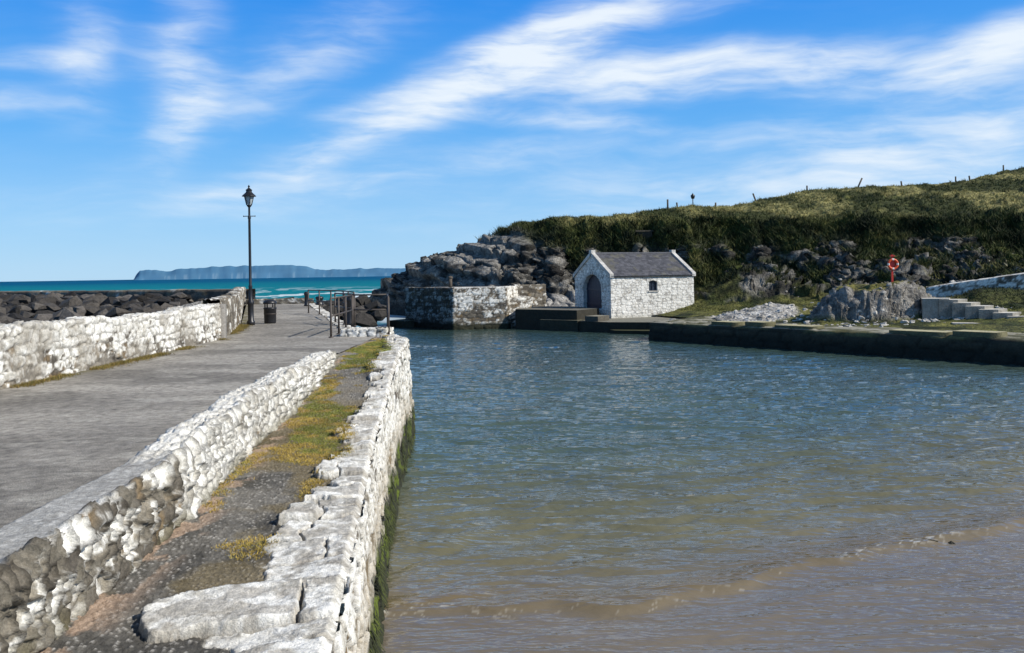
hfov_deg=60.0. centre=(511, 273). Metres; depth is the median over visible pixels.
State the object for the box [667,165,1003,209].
fence posts
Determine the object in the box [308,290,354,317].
railing
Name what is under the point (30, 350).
whitewashed wall
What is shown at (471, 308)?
stone pier
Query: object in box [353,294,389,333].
railing
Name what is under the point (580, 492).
water
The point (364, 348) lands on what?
ledge grass
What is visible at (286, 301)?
pier end kerb
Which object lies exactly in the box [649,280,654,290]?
window glass
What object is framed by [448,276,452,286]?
mooring post
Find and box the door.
[586,275,601,308]
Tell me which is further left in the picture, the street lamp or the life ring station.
the street lamp
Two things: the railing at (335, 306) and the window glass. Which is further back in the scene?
the window glass
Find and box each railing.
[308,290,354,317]
[329,294,352,337]
[334,293,356,326]
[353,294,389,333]
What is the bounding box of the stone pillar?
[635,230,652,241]
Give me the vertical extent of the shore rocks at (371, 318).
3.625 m
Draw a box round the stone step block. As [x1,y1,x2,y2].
[340,327,393,336]
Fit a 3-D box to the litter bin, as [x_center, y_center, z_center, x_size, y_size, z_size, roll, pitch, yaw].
[-8.730,1.361,32.000,0.500,0.850,0.500,-1,0,0]
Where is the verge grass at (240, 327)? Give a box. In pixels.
[9,323,252,387]
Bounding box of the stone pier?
[390,284,545,329]
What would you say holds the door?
in the boathouse
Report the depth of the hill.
72.86 m
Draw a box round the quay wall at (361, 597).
[244,303,415,652]
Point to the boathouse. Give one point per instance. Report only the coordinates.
(629, 284)
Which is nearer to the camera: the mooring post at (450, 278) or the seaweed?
the seaweed
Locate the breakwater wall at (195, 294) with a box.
[0,289,255,322]
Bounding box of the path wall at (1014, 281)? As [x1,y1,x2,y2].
[926,273,1023,297]
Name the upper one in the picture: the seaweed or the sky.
the sky
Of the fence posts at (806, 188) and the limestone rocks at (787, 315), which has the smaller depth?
the limestone rocks at (787, 315)
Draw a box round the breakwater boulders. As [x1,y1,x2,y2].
[0,292,203,323]
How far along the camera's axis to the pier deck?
11.93 m
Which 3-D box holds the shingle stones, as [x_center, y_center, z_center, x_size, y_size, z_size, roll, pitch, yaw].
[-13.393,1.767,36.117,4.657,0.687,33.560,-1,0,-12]
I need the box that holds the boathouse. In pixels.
[573,250,695,318]
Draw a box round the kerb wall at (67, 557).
[0,350,339,652]
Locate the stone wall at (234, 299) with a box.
[203,287,245,334]
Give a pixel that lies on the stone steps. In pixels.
(934, 308)
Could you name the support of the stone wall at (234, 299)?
on the pier deck
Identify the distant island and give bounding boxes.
[134,265,405,279]
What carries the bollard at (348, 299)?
on the pier deck
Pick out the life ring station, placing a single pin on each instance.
(891, 264)
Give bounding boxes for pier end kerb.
[246,298,313,303]
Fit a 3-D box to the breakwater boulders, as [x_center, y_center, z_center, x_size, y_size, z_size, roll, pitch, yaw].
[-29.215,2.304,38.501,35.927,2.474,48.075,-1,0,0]
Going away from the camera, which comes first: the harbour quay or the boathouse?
the harbour quay
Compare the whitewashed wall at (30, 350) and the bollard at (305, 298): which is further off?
the bollard at (305, 298)
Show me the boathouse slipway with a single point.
(566, 318)
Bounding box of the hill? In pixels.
[368,167,1023,332]
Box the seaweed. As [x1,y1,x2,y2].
[369,404,415,652]
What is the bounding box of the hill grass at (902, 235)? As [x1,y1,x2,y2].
[474,166,1023,313]
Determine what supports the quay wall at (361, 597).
in the water
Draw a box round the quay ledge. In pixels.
[39,334,408,652]
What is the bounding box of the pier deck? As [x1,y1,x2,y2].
[0,303,373,527]
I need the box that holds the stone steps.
[921,298,1023,324]
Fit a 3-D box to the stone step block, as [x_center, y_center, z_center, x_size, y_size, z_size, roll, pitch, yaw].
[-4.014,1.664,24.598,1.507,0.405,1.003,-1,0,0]
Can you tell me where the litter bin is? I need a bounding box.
[263,300,276,322]
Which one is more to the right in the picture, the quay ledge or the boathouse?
the boathouse
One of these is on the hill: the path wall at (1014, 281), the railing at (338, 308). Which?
the path wall at (1014, 281)
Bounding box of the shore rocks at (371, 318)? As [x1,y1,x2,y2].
[289,296,386,326]
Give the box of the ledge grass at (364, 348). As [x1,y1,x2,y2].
[199,335,392,560]
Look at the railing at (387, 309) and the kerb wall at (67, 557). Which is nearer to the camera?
the kerb wall at (67, 557)
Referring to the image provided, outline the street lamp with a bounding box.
[242,185,255,324]
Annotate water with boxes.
[0,276,1023,652]
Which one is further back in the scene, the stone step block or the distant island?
the distant island
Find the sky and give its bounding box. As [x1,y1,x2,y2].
[0,0,1023,281]
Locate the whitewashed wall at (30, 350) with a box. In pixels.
[0,303,226,389]
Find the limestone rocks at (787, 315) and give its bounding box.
[669,253,1013,326]
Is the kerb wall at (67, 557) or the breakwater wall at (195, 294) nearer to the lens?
the kerb wall at (67, 557)
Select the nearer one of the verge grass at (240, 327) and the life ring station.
the verge grass at (240, 327)
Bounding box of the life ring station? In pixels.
[887,255,898,281]
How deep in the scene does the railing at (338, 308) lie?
25.23 m
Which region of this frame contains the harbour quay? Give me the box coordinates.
[649,316,1023,365]
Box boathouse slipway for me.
[515,306,684,334]
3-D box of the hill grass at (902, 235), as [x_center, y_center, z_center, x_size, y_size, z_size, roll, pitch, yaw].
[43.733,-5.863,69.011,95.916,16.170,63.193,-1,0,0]
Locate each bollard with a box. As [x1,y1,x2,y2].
[304,292,307,305]
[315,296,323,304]
[346,296,350,324]

